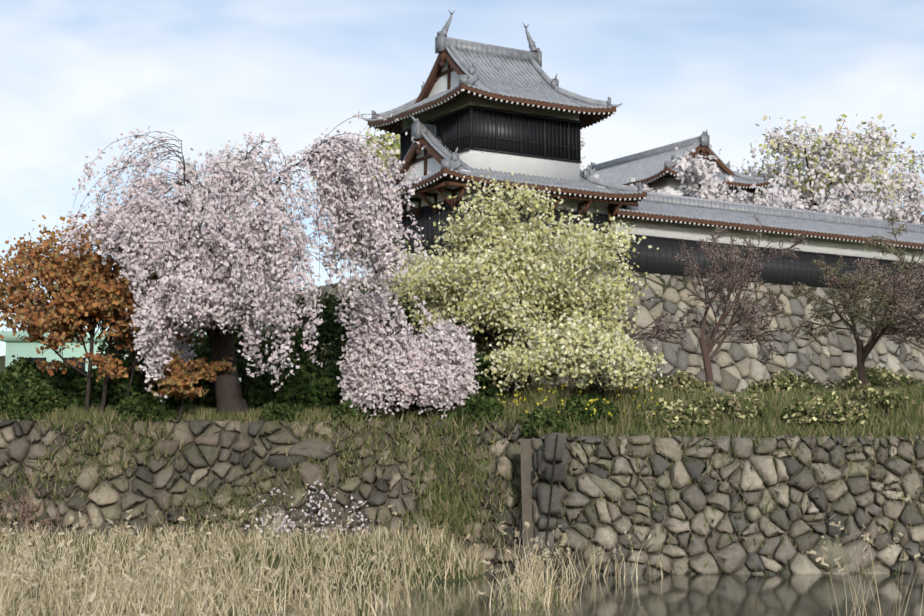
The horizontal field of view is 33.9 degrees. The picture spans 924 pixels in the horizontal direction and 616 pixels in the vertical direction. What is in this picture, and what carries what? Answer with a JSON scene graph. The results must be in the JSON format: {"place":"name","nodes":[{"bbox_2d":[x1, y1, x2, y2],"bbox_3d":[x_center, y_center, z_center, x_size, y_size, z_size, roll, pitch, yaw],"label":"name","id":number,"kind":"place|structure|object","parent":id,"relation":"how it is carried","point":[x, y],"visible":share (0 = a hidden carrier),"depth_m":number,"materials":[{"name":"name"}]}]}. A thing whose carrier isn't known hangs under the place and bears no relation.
{"place":"outdoors","nodes":[
{"label":"outdoors","id":0,"kind":"place"},
{"bbox_2d":[0,271,923,615],"bbox_3d":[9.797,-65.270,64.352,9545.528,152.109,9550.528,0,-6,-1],"label":"ground","id":1,"kind":"structure","parent":0,"point":[278,559],"depth_m":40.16,"materials":[{"name":"green plant"}]},
{"bbox_2d":[0,468,88,537],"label":"bare shrub","id":2,"kind":"object","parent":1,"relation":"on","point":[21,511],"visible":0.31,"depth_m":43.47,"materials":[{"name":"brown plant"}]},
{"bbox_2d":[0,303,205,372],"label":"building","id":3,"kind":"structure","parent":1,"relation":"on","point":[18,347],"depth_m":81.59,"materials":[{"name":"teal"}]},
{"bbox_2d":[25,303,188,372],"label":"building windows","id":4,"kind":"structure","parent":3,"relation":"in","point":[82,364],"depth_m":81.51,"materials":[{"name":"teal glass"}]},
{"bbox_2d":[0,199,209,412],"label":"maple tree","id":5,"kind":"object","parent":1,"relation":"on","point":[84,295],"visible":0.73,"depth_m":45.66,"materials":[{"name":"orange plant"}]},
{"bbox_2d":[148,347,235,419],"bbox_3d":[-8.176,2.425,45.457,1.922,2.489,3.153,-4,-7,34],"label":"maple tree","id":6,"kind":"object","parent":1,"relation":"on","point":[177,381],"visible":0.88,"depth_m":44.96,"materials":[{"name":"orange plant"}]},
{"bbox_2d":[169,140,290,248],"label":"cherry tree","id":7,"kind":"object","parent":1,"relation":"on","point":[225,152],"visible":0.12,"depth_m":104.62,"materials":[{"name":"pink plant"}]},
{"bbox_2d":[212,177,260,228],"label":"utility pole","id":8,"kind":"object","parent":1,"relation":"on","point":[233,196],"visible":0.08,"depth_m":66.44,"materials":[{"name":"grey concrete"}]},
{"bbox_2d":[57,110,426,418],"bbox_3d":[-7.326,-1.117,45.233,11.783,9.519,8.232,-4,-7,31],"label":"weeping cherry tree","id":9,"kind":"object","parent":1,"relation":"on","point":[229,275],"visible":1,"depth_m":44.11,"materials":[{"name":"pink plant"}]},
{"bbox_2d":[0,350,511,412],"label":"hedge","id":10,"kind":"object","parent":1,"relation":"on","point":[303,390],"visible":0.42,"depth_m":48.35,"materials":[{"name":"plant"}]},
{"bbox_2d":[245,480,377,542],"bbox_3d":[-3.844,7.239,44.411,5.956,4.587,5.497,5,-8,-41],"label":"weeping sapling","id":11,"kind":"object","parent":1,"relation":"on","point":[319,513],"visible":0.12,"depth_m":43.24,"materials":[{"name":"pink plant"}]},
{"bbox_2d":[311,125,399,269],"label":"cherry tree","id":12,"kind":"object","parent":1,"relation":"on","point":[395,144],"visible":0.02,"depth_m":93.02,"materials":[{"name":"green plant"}]},
{"bbox_2d":[380,132,399,177],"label":"cherry tree","id":13,"kind":"object","parent":1,"relation":"on","point":[393,137],"depth_m":100.24,"materials":[{"name":"white plant"}]},
{"bbox_2d":[336,282,480,419],"bbox_3d":[-1.649,1.536,46.398,4.374,4.440,4.501,0,-6,-1],"label":"weeping cherry tree","id":14,"kind":"object","parent":1,"relation":"on","point":[432,366],"visible":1,"depth_m":45.06,"materials":[{"name":"pink plant"}]},
{"bbox_2d":[0,278,923,437],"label":"shrub foliage","id":15,"kind":"object","parent":1,"relation":"on","point":[21,389],"visible":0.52,"depth_m":46.19,"materials":[{"name":"green plant"}]},
{"bbox_2d":[0,423,923,573],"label":"wall stones","id":16,"kind":"object","parent":1,"relation":"on","point":[526,450],"visible":0.08,"depth_m":43.82,"materials":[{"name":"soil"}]},
{"bbox_2d":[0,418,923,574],"bbox_3d":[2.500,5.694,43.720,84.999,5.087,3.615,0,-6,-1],"label":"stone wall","id":17,"kind":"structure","parent":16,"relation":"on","point":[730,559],"depth_m":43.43,"materials":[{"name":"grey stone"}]},
{"bbox_2d":[370,150,658,399],"bbox_3d":[1.812,-0.800,51.007,9.798,8.771,6.909,0,-6,-1],"label":"flowering tree","id":18,"kind":"object","parent":1,"relation":"on","point":[503,280],"visible":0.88,"depth_m":50.20,"materials":[{"name":"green plant"}]},
{"bbox_2d":[198,252,923,395],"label":"stone wall","id":19,"kind":"structure","parent":1,"relation":"on","point":[751,365],"depth_m":76.67,"materials":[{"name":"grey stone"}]},
{"bbox_2d":[362,9,652,273],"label":"turret","id":20,"kind":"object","parent":19,"relation":"on","point":[522,115],"visible":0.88,"depth_m":72.94,"materials":[{"name":"grey tile"}]},
{"bbox_2d":[402,108,578,160],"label":"wooden wall slats","id":21,"kind":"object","parent":20,"relation":"in","point":[477,110],"depth_m":72.61,"materials":[{"name":"black wood"}]},
{"bbox_2d":[609,192,923,294],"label":"tamon gallery","id":22,"kind":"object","parent":19,"relation":"on","point":[667,221],"visible":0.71,"depth_m":80.24,"materials":[{"name":"white paint"}]},
{"bbox_2d":[474,306,666,393],"bbox_3d":[3.290,1.563,47.118,6.043,3.206,6.155,0,-6,-1],"label":"flowering shrub","id":23,"kind":"object","parent":1,"relation":"on","point":[608,361],"visible":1,"depth_m":46.52,"materials":[{"name":"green plant"}]},
{"bbox_2d":[580,156,599,178],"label":"cherry tree","id":24,"kind":"object","parent":1,"relation":"on","point":[595,175],"depth_m":85.47,"materials":[{"name":"white plant"}]},
{"bbox_2d":[580,131,670,194],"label":"cherry tree","id":25,"kind":"object","parent":1,"relation":"on","point":[633,179],"depth_m":88.45,"materials":[{"name":"white plant"}]},
{"bbox_2d":[569,277,695,387],"bbox_3d":[5.115,1.151,60.817,8.715,5.529,5.374,0,-6,-1],"label":"bare cherry tree","id":26,"kind":"object","parent":1,"relation":"on","point":[655,334],"visible":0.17,"depth_m":60.85,"materials":[{"name":"brown plant"}]},
{"bbox_2d":[671,144,784,207],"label":"cherry tree","id":27,"kind":"object","parent":1,"relation":"on","point":[698,175],"visible":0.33,"depth_m":91.86,"materials":[{"name":"pink plant"}]},
{"bbox_2d":[673,215,808,389],"bbox_3d":[10.702,0.252,60.172,6.477,7.627,5.286,4,-7,-34],"label":"bare cherry tree","id":28,"kind":"object","parent":1,"relation":"on","point":[732,278],"visible":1,"depth_m":59.22,"materials":[{"name":"brown plant"}]},
{"bbox_2d":[731,158,775,204],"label":"cherry tree","id":29,"kind":"object","parent":1,"relation":"on","point":[744,171],"depth_m":113.76,"materials":[{"name":"white plant"}]},
{"bbox_2d":[738,167,891,219],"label":"cherry tree","id":30,"kind":"object","parent":1,"relation":"on","point":[786,200],"visible":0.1,"depth_m":94.00,"materials":[{"name":"pink plant"}]},
{"bbox_2d":[729,113,923,218],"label":"tree","id":31,"kind":"object","parent":1,"relation":"on","point":[847,164],"visible":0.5,"depth_m":107.54,"materials":[{"name":"white plant"}]},
{"bbox_2d":[782,214,923,386],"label":"bare cherry tree","id":32,"kind":"object","parent":1,"relation":"on","point":[870,288],"visible":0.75,"depth_m":52.70,"materials":[{"name":"brown plant"}]},
{"bbox_2d":[819,256,923,356],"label":"bare cherry tree","id":33,"kind":"object","parent":1,"relation":"on","point":[904,329],"visible":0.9,"depth_m":50.51,"materials":[{"name":"brown plant"}]},
{"bbox_2d":[827,258,923,348],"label":"bare cherry tree","id":34,"kind":"object","parent":1,"relation":"on","point":[901,336],"visible":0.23,"depth_m":61.22,"materials":[{"name":"brown plant"}]},
{"bbox_2d":[830,168,923,224],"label":"cherry tree","id":35,"kind":"object","parent":1,"relation":"on","point":[908,210],"visible":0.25,"depth_m":100.89,"materials":[{"name":"pink plant"}]},
{"bbox_2d":[0,0,923,355],"label":"sky","id":36,"kind":"structure","parent":0,"point":[76,76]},
{"bbox_2d":[3,571,923,615],"bbox_3d":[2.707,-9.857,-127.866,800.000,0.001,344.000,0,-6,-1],"label":"moat water","id":37,"kind":"structure","parent":0,"point":[775,594],"depth_m":34.95,"materials":[{"name":"grey liquid"}]},
{"bbox_2d":[0,494,923,615],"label":"dry reeds","id":38,"kind":"object","parent":37,"relation":"on","point":[90,598],"visible":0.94,"depth_m":32.30,"materials":[{"name":"beige plant"}]},
{"bbox_2d":[589,130,774,201],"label":"gate house","id":39,"kind":"structure","parent":0,"point":[654,168],"depth_m":105.80,"materials":[{"name":"grey tile"}]}
]}

